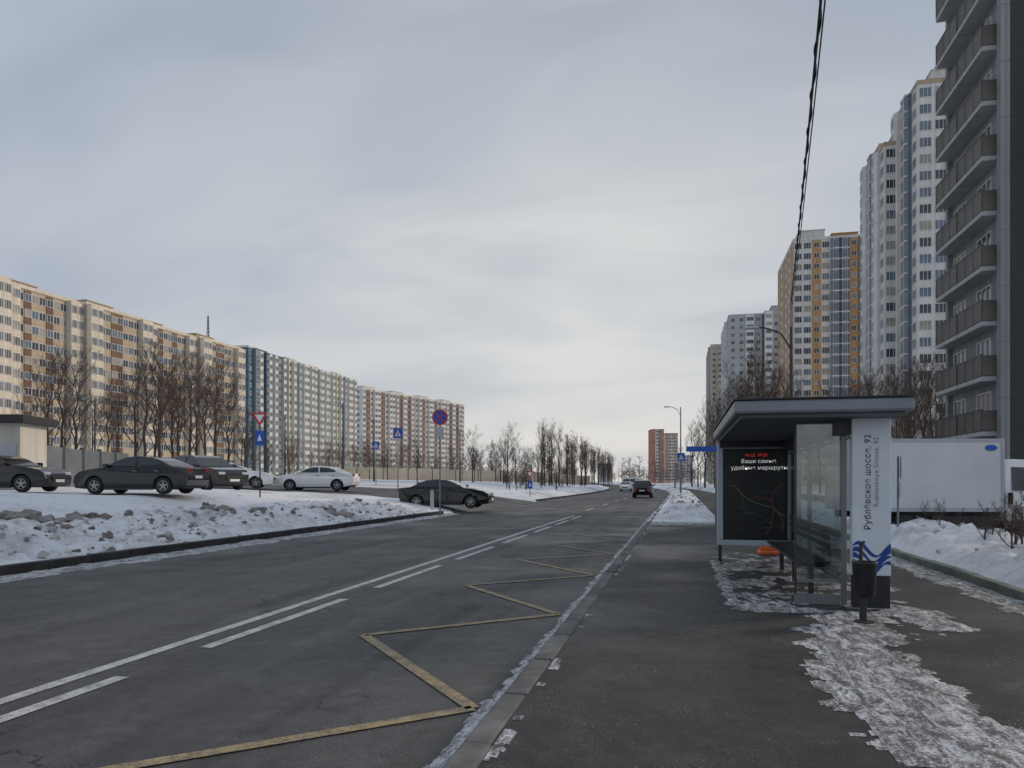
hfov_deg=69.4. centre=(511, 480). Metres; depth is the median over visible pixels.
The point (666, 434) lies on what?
window
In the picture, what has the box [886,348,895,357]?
window
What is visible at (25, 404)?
window
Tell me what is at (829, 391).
bare tree
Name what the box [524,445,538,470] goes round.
bare tree
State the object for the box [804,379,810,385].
window
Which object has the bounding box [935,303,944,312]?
window
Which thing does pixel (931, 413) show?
bare tree
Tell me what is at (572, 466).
poplar tree
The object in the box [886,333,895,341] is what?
window
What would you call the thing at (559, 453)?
poplar tree
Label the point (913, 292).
window
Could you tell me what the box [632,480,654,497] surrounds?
moving car
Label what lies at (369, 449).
bare tree
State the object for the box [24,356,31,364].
window
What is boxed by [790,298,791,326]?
cable mast
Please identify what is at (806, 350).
window
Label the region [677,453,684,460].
traffic sign
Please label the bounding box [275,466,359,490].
parked car
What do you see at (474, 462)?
bare tree
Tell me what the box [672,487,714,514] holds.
footpath
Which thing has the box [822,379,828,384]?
window
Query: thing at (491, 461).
bare tree
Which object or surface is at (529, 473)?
traffic sign
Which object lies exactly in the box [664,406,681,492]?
street lamp
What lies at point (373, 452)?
street lamp
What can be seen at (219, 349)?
window
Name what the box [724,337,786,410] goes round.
bare tree
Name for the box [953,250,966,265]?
window
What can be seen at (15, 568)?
kerb
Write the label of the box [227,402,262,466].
bare tree
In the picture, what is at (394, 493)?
side road
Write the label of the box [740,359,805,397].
bare tree
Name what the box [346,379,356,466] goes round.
window
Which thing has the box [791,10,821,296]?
overhead cable
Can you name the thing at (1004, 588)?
kerb
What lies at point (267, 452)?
bare tree
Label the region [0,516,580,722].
road marking
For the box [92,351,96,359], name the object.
window
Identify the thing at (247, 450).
bare tree
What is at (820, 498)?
driveway
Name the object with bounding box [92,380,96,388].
window
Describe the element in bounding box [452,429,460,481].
street lamp
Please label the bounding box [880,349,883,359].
window
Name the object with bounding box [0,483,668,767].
road
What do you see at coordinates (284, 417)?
street lamp
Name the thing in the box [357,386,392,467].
apartment block
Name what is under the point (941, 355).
window
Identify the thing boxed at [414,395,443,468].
apartment block
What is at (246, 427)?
bare tree
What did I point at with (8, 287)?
window
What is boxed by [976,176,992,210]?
window
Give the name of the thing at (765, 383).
bare tree
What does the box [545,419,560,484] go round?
poplar tree
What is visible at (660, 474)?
woodland
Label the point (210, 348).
apartment block
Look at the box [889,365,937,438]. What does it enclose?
bare tree
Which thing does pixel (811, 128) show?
overhead cable
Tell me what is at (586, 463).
poplar tree
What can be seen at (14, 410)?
bare tree
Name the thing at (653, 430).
window
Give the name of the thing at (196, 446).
bare tree
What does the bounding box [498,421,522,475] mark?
bare tree
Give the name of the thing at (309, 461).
bare tree
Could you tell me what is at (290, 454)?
bare tree
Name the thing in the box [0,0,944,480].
sky
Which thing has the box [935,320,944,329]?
window
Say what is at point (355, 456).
bare tree
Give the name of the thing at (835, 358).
window
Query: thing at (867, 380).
bare tree
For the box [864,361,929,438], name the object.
bare tree
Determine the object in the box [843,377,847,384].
window
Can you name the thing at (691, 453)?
bare tree
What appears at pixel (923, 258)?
window
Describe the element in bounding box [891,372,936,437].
bare tree
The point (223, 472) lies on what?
parked car
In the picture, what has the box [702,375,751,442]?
bare tree
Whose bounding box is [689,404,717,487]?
bare tree
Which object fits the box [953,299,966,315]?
window
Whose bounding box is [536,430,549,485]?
poplar tree
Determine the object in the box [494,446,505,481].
bare tree
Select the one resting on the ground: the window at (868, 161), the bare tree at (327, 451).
the bare tree at (327, 451)
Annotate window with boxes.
[0,281,11,407]
[14,288,20,297]
[14,304,20,313]
[14,320,20,329]
[14,336,20,345]
[14,352,20,361]
[14,368,20,377]
[14,385,20,393]
[14,401,20,409]
[24,340,31,348]
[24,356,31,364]
[24,371,31,380]
[24,387,31,395]
[24,403,31,411]
[32,388,37,396]
[32,404,38,411]
[92,308,96,316]
[92,322,96,331]
[92,337,96,345]
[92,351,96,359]
[92,366,96,374]
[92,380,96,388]
[98,310,102,318]
[98,324,102,332]
[98,338,102,346]
[98,353,102,360]
[98,367,102,375]
[98,381,102,389]
[98,438,102,446]
[105,356,110,363]
[105,370,110,377]
[157,331,197,457]
[212,345,244,465]
[256,350,259,388]
[263,355,286,471]
[300,365,314,465]
[320,372,334,465]
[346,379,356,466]
[366,391,391,467]
[397,396,417,467]
[424,400,443,468]
[447,404,463,469]
[653,430,663,480]
[666,434,676,480]
[710,346,720,479]
[722,317,759,410]
[766,314,777,348]
[794,338,801,343]
[794,348,801,354]
[794,359,801,364]
[794,369,801,375]
[794,380,801,385]
[804,348,810,353]
[804,358,810,364]
[804,369,810,374]
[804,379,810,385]
[804,390,810,395]
[822,368,828,374]
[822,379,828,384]
[833,356,837,363]
[833,366,837,374]
[833,377,837,385]
[833,388,837,395]
[843,366,847,374]
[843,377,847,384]
[860,157,869,394]
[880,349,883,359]
[886,317,895,326]
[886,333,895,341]
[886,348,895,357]
[886,363,895,372]
[912,272,915,284]
[912,289,915,300]
[912,305,915,316]
[912,322,915,333]
[912,338,915,349]
[912,355,915,365]
[919,253,931,263]
[919,270,931,280]
[919,287,931,296]
[919,303,931,313]
[919,320,931,330]
[919,337,931,346]
[919,354,931,363]
[935,269,944,279]
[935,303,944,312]
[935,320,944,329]
[935,353,944,362]
[953,201,966,215]
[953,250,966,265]
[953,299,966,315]
[953,349,966,385]
[953,398,966,415]
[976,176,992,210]
[976,230,992,265]
[976,283,992,322]
[976,337,992,377]
[976,391,992,409]
[980,122,992,155]
[983,69,992,100]
[985,15,992,45]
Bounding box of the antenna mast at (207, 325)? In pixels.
[207,316,209,336]
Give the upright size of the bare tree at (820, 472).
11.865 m
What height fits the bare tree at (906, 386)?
11.865 m
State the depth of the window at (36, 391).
138.57 m
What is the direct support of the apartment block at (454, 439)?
on the ground
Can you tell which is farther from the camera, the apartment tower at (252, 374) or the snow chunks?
the apartment tower at (252, 374)
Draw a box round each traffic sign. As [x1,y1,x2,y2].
[252,411,266,496]
[373,441,378,448]
[393,428,402,491]
[432,409,447,515]
[526,471,533,488]
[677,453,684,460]
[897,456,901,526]
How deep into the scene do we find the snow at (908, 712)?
5.55 m
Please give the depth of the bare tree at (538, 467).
172.87 m
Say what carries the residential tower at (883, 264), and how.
on the ground
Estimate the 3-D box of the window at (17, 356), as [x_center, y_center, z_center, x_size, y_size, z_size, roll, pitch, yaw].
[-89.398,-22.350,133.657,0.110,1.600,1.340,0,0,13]
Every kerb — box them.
[0,511,443,575]
[442,493,670,767]
[535,488,609,500]
[830,528,1023,600]
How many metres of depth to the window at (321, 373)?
314.41 m
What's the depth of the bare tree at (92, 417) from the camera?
99.96 m
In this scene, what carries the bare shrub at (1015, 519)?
on the ground
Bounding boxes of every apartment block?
[0,275,11,413]
[8,278,83,449]
[76,299,152,456]
[151,321,197,457]
[187,333,244,465]
[260,349,286,475]
[283,357,314,473]
[311,365,334,465]
[331,372,356,466]
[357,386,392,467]
[386,391,417,468]
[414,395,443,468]
[439,399,464,469]
[598,463,611,481]
[648,429,663,482]
[664,433,677,482]
[678,455,691,482]
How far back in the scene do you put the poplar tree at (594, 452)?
199.28 m
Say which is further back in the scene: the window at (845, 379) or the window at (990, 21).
the window at (845, 379)
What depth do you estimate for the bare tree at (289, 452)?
138.84 m
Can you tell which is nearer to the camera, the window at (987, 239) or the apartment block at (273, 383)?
the window at (987, 239)
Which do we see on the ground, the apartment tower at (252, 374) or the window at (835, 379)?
the apartment tower at (252, 374)
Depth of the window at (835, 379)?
211.60 m
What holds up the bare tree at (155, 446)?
on the ground
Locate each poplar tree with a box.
[534,419,548,485]
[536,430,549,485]
[542,428,556,484]
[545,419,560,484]
[550,427,567,485]
[561,430,575,485]
[562,439,573,484]
[569,432,580,484]
[569,438,578,484]
[576,434,591,482]
[577,442,587,484]
[581,439,592,484]
[582,442,590,484]
[583,437,590,482]
[587,445,594,484]
[589,446,596,484]
[592,451,596,484]
[595,445,601,478]
[595,449,605,484]
[599,450,610,485]
[599,456,604,480]
[604,452,610,485]
[605,451,612,485]
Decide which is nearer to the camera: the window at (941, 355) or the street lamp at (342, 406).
the street lamp at (342, 406)
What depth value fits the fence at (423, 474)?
160.16 m
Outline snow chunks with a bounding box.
[0,494,1023,558]
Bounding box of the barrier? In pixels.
[757,546,779,554]
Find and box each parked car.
[0,455,71,491]
[73,456,208,493]
[172,455,248,489]
[230,463,275,487]
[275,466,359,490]
[398,479,493,507]
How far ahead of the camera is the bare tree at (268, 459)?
175.42 m
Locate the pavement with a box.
[477,523,1023,767]
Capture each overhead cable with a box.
[791,0,821,300]
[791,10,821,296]
[792,0,825,303]
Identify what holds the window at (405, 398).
in the apartment block at (405, 412)
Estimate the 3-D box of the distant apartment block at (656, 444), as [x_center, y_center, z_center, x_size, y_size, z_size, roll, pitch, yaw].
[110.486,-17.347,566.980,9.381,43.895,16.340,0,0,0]
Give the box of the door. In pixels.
[0,444,15,489]
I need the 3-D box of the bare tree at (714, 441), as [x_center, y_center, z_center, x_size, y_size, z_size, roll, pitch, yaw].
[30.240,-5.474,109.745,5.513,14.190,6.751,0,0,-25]
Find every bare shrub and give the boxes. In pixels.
[503,467,513,488]
[514,472,522,489]
[521,471,530,489]
[549,467,560,489]
[920,501,930,519]
[932,498,945,524]
[952,507,967,526]
[972,500,998,539]
[981,505,1003,534]
[991,494,1019,531]
[992,503,1022,548]
[1001,502,1023,543]
[1002,497,1023,544]
[1006,476,1023,536]
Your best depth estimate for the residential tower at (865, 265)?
171.35 m
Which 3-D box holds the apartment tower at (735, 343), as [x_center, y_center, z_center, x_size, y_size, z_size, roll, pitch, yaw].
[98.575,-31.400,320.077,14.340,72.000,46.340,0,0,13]
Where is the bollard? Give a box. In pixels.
[430,489,433,509]
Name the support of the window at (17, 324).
in the apartment block at (44, 323)
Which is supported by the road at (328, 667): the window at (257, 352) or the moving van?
the moving van
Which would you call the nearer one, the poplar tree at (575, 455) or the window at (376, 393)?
the poplar tree at (575, 455)
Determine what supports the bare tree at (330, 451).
on the ground
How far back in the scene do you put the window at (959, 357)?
46.03 m
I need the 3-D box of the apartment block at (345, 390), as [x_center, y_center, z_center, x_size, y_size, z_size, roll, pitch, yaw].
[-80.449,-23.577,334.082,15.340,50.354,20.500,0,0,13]
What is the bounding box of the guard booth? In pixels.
[0,414,57,489]
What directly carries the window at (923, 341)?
in the residential tower at (917, 125)
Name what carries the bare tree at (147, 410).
on the ground
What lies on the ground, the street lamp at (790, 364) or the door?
the street lamp at (790, 364)
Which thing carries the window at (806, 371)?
in the residential tower at (826, 324)
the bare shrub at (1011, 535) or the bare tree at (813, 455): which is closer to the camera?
the bare shrub at (1011, 535)
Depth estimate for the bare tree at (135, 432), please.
83.92 m
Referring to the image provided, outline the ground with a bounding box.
[0,476,1023,588]
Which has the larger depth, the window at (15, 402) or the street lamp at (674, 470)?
the window at (15, 402)
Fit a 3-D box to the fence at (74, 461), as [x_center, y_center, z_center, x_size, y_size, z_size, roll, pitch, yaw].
[-23.605,-0.729,41.442,0.238,2.294,13.373,0,0,-11]
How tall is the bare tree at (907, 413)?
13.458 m
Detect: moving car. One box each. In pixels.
[619,482,631,490]
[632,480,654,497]
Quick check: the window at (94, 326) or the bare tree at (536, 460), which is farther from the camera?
the bare tree at (536, 460)
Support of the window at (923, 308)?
in the residential tower at (917, 125)
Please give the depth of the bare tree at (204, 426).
68.05 m
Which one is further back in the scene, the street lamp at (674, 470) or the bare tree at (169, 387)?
the street lamp at (674, 470)
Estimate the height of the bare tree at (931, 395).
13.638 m
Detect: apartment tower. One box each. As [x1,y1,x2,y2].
[235,345,259,470]
[706,344,720,483]
[721,313,762,414]
[762,305,777,397]
[935,0,1023,459]
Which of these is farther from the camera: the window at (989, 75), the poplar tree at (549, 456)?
the poplar tree at (549, 456)
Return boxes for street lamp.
[82,398,95,450]
[274,413,285,474]
[330,401,343,469]
[364,418,374,481]
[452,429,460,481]
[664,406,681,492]
[664,433,675,487]
[744,326,792,396]
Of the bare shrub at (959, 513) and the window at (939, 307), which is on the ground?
the bare shrub at (959, 513)
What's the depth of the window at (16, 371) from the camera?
133.75 m
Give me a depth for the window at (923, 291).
135.52 m
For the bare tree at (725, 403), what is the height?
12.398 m
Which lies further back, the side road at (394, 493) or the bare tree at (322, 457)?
the bare tree at (322, 457)
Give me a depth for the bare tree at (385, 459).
202.29 m
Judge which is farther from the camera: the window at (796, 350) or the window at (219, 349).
the window at (796, 350)
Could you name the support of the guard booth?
on the ground
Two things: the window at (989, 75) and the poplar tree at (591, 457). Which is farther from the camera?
the poplar tree at (591, 457)
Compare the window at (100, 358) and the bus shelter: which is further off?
the window at (100, 358)
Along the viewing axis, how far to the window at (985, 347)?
42.25 m
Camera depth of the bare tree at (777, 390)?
60.02 m
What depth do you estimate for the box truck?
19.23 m
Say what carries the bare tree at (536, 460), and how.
on the ground
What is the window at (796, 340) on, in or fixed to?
in the residential tower at (826, 324)
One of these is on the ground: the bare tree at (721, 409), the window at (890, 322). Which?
the bare tree at (721, 409)
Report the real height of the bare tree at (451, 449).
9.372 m
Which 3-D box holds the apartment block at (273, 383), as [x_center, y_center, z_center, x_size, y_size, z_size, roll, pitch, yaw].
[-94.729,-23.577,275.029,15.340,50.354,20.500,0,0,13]
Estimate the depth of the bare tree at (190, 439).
78.02 m
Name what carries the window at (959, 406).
in the apartment tower at (979, 140)
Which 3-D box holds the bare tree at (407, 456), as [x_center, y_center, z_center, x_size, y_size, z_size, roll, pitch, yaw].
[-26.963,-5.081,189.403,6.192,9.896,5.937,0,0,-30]
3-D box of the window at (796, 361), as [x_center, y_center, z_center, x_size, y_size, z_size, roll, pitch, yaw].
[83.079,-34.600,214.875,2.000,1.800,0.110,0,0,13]
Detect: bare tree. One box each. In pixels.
[2,404,25,413]
[9,344,93,445]
[18,346,93,446]
[22,406,46,416]
[41,337,109,448]
[73,394,112,450]
[85,393,128,451]
[90,374,151,452]
[106,341,191,456]
[108,355,167,456]
[108,365,186,456]
[113,332,195,456]
[138,373,202,457]
[151,345,212,455]
[156,351,227,454]
[160,361,222,454]
[184,356,234,455]
[188,350,247,455]
[205,373,250,462]
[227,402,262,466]
[232,419,253,464]
[235,433,258,469]
[237,437,252,467]
[261,437,277,472]
[263,447,272,472]
[268,448,275,469]
[279,446,296,470]
[280,435,297,473]
[286,441,297,467]
[289,433,304,470]
[301,451,320,466]
[304,453,315,466]
[315,437,336,466]
[318,449,326,465]
[327,448,337,466]
[329,451,346,466]
[330,438,347,468]
[347,446,361,465]
[348,446,358,466]
[355,437,372,465]
[355,447,369,466]
[358,442,372,479]
[379,442,396,479]
[379,448,396,467]
[391,444,420,467]
[396,444,406,467]
[405,435,424,481]
[429,454,441,468]
[446,445,458,469]
[456,454,468,474]
[458,428,491,481]
[468,447,479,481]
[477,448,487,481]
[483,442,498,470]
[485,439,503,481]
[492,437,517,482]
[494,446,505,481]
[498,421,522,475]
[500,444,524,470]
[505,432,526,481]
[517,449,530,471]
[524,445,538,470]
[531,442,541,481]
[532,453,540,482]
[676,425,707,486]
[685,421,708,486]
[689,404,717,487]
[691,401,726,487]
[695,375,756,433]
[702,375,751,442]
[703,375,760,424]
[705,347,788,417]
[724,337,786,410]
[736,368,802,396]
[738,371,772,397]
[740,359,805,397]
[759,367,813,397]
[802,442,823,471]
[804,439,836,492]
[817,377,853,451]
[835,372,874,439]
[842,360,896,434]
[848,366,934,439]
[850,369,902,430]
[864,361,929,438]
[876,349,944,438]
[886,366,937,438]
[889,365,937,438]
[891,356,944,438]
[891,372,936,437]
[892,345,944,438]
[907,352,944,438]
[916,377,944,438]
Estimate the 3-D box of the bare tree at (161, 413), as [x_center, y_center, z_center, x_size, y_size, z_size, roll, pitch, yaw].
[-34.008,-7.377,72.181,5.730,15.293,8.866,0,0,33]
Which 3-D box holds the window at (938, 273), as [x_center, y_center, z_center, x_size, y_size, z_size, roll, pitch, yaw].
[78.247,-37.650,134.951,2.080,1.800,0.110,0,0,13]
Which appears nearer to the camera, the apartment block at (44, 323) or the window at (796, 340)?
the apartment block at (44, 323)
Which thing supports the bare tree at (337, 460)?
on the ground
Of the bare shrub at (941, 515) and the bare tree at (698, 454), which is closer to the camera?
the bare shrub at (941, 515)
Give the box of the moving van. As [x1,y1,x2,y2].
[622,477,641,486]
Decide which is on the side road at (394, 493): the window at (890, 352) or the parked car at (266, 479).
the parked car at (266, 479)
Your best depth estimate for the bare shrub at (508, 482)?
83.70 m
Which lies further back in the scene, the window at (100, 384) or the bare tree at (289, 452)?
the window at (100, 384)
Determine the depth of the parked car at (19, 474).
28.60 m
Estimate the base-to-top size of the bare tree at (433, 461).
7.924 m
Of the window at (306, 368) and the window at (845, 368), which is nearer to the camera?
the window at (845, 368)
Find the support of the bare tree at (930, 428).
on the ground
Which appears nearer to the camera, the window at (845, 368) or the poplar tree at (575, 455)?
the poplar tree at (575, 455)
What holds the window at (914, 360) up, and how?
in the residential tower at (917, 125)
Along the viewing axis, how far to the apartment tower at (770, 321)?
291.98 m
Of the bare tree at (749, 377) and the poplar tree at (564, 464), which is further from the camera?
the poplar tree at (564, 464)
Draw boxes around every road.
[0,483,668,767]
[213,485,534,512]
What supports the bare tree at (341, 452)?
on the ground
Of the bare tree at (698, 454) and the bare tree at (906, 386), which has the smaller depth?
the bare tree at (906, 386)
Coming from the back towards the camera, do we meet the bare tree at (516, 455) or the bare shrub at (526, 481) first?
the bare tree at (516, 455)
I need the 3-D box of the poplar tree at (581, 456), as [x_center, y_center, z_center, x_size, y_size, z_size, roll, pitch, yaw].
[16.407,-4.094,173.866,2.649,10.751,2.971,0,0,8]
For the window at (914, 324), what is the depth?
137.72 m
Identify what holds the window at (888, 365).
in the residential tower at (883, 264)
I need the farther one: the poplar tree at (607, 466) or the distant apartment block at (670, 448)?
the distant apartment block at (670, 448)
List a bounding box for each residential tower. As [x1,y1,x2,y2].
[778,229,859,485]
[860,138,890,394]
[871,141,895,438]
[891,66,944,438]
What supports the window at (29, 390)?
in the apartment block at (44, 323)
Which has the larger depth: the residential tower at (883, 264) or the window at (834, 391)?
the window at (834, 391)
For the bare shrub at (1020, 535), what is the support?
on the ground
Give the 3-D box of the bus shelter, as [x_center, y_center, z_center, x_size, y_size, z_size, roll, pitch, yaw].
[4.100,0.267,11.014,1.930,2.426,5.630,0,0,13]
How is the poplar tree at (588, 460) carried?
on the ground
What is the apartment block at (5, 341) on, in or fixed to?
on the ground
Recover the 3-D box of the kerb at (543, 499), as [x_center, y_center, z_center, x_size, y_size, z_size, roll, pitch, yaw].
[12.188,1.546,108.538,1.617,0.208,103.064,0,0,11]
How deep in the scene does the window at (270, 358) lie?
273.90 m
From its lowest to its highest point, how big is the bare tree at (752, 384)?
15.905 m
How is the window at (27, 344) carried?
in the apartment block at (44, 323)
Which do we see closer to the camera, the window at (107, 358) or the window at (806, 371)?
the window at (107, 358)
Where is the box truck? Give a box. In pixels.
[825,439,1023,531]
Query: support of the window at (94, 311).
in the apartment block at (112, 333)
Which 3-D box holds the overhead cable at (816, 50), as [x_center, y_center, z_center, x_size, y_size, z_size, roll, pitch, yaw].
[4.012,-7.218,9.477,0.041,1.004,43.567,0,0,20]
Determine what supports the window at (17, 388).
in the apartment block at (44, 323)
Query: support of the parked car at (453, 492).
on the side road at (394, 493)
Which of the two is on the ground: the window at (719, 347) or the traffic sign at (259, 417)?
the traffic sign at (259, 417)
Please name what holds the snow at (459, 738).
on the road at (328, 667)
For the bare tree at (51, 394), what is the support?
on the ground
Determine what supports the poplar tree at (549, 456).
on the ground
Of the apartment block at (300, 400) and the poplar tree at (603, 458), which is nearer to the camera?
the poplar tree at (603, 458)
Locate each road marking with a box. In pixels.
[0,515,574,703]
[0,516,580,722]
[98,531,629,767]
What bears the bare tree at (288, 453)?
on the ground
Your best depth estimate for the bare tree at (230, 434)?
89.88 m
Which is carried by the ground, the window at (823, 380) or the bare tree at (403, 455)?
the bare tree at (403, 455)
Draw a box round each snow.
[0,513,458,582]
[422,511,654,767]
[483,538,1023,767]
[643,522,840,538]
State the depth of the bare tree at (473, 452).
122.86 m
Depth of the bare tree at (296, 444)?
161.47 m
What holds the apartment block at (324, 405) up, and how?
on the ground
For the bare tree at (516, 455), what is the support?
on the ground
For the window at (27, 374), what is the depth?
136.95 m
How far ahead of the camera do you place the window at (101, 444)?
150.78 m
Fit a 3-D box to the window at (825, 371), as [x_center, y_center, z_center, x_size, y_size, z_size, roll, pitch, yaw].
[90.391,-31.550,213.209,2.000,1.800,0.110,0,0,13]
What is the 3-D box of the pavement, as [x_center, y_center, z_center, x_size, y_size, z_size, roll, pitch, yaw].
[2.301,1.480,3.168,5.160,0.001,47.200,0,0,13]
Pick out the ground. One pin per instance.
(994, 556)
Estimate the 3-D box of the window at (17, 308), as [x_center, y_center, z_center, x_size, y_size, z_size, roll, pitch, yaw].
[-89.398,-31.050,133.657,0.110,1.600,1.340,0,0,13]
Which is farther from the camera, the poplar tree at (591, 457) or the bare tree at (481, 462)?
the poplar tree at (591, 457)
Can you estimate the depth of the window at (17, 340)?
133.75 m
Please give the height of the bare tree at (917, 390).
13.381 m
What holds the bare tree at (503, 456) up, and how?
on the ground
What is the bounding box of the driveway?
[802,494,1020,532]
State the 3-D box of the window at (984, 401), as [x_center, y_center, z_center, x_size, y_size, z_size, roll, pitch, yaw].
[27.058,-4.050,42.371,0.110,2.000,2.060,0,0,13]
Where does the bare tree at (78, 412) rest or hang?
on the ground
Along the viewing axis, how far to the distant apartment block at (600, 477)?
800.00 m
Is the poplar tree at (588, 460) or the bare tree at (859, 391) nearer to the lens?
the bare tree at (859, 391)
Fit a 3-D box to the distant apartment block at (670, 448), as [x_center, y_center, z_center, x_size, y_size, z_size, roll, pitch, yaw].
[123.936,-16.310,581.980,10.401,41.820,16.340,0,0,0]
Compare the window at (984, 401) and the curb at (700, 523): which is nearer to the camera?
the curb at (700, 523)
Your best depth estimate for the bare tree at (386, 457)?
144.28 m
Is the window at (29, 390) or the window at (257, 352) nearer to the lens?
the window at (29, 390)
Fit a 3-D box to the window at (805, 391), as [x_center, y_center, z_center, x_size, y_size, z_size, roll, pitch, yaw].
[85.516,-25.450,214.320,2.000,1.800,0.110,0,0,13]
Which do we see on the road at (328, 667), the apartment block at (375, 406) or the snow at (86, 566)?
the snow at (86, 566)
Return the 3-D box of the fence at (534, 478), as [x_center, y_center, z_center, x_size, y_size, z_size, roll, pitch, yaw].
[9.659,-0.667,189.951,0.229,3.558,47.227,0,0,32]
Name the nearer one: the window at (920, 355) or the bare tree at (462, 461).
the window at (920, 355)
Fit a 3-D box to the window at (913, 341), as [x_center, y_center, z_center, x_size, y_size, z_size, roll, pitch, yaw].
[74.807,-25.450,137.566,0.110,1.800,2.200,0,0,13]
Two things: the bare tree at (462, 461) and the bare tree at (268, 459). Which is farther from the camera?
the bare tree at (268, 459)
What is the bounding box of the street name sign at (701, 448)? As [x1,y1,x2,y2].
[686,443,716,526]
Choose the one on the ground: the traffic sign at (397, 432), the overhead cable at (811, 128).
the traffic sign at (397, 432)
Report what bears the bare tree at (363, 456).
on the ground
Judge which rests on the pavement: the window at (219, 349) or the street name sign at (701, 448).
the street name sign at (701, 448)
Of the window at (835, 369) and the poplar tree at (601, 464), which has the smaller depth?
the window at (835, 369)
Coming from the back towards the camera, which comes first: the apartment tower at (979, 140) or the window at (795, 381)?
the window at (795, 381)
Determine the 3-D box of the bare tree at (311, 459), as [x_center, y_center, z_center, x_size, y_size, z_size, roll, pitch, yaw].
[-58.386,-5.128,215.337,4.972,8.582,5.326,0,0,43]
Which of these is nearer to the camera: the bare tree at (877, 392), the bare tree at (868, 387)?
the bare tree at (877, 392)
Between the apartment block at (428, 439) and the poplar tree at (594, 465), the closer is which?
the poplar tree at (594, 465)
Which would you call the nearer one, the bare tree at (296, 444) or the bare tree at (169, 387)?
the bare tree at (169, 387)
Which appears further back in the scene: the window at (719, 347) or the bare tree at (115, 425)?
the window at (719, 347)
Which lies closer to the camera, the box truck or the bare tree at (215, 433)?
the box truck
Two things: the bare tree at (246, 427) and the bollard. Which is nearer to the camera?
the bollard
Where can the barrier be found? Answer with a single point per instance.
(766, 550)
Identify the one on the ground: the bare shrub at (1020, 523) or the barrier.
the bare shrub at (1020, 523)
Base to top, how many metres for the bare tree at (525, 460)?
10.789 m
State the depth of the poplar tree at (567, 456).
145.26 m
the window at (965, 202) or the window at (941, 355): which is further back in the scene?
the window at (941, 355)
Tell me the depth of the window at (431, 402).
431.11 m
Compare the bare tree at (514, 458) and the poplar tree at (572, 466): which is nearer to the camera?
the poplar tree at (572, 466)
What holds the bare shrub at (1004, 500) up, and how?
on the ground
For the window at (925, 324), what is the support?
in the residential tower at (917, 125)
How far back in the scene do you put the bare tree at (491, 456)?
177.94 m
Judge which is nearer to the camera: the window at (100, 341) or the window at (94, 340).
the window at (94, 340)
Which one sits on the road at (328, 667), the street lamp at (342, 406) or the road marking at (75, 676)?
the road marking at (75, 676)
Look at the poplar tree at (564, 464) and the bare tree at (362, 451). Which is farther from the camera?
the bare tree at (362, 451)
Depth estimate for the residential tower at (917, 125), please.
135.88 m
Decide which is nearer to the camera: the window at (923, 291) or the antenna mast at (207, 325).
the window at (923, 291)
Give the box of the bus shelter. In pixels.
[712,394,917,608]
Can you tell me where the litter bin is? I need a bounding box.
[851,541,877,623]
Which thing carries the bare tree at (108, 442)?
on the ground
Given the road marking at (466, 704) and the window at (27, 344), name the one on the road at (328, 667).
the road marking at (466, 704)
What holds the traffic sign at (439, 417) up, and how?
on the ground
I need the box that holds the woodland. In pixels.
[347,451,713,483]
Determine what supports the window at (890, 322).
in the residential tower at (883, 264)
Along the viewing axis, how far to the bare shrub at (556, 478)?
83.47 m
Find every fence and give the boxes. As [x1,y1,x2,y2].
[47,445,128,486]
[329,466,499,481]
[501,471,589,484]
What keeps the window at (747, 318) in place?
in the apartment tower at (735, 343)
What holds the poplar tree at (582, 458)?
on the ground
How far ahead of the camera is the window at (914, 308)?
137.52 m
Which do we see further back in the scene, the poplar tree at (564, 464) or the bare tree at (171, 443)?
the poplar tree at (564, 464)
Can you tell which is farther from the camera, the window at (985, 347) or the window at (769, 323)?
the window at (769, 323)
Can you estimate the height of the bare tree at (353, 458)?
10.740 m
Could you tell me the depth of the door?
31.91 m
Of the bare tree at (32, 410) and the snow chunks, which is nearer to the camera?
the snow chunks
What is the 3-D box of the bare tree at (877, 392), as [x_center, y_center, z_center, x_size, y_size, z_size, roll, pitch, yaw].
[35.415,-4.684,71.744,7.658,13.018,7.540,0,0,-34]
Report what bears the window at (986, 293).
in the apartment tower at (979, 140)
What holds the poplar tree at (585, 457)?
on the ground
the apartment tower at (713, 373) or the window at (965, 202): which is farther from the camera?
the apartment tower at (713, 373)
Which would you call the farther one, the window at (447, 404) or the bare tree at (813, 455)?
the window at (447, 404)
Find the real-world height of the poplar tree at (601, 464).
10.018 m
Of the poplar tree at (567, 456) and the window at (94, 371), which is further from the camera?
the window at (94, 371)
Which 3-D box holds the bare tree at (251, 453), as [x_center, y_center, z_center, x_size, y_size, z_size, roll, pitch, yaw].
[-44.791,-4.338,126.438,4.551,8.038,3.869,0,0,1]

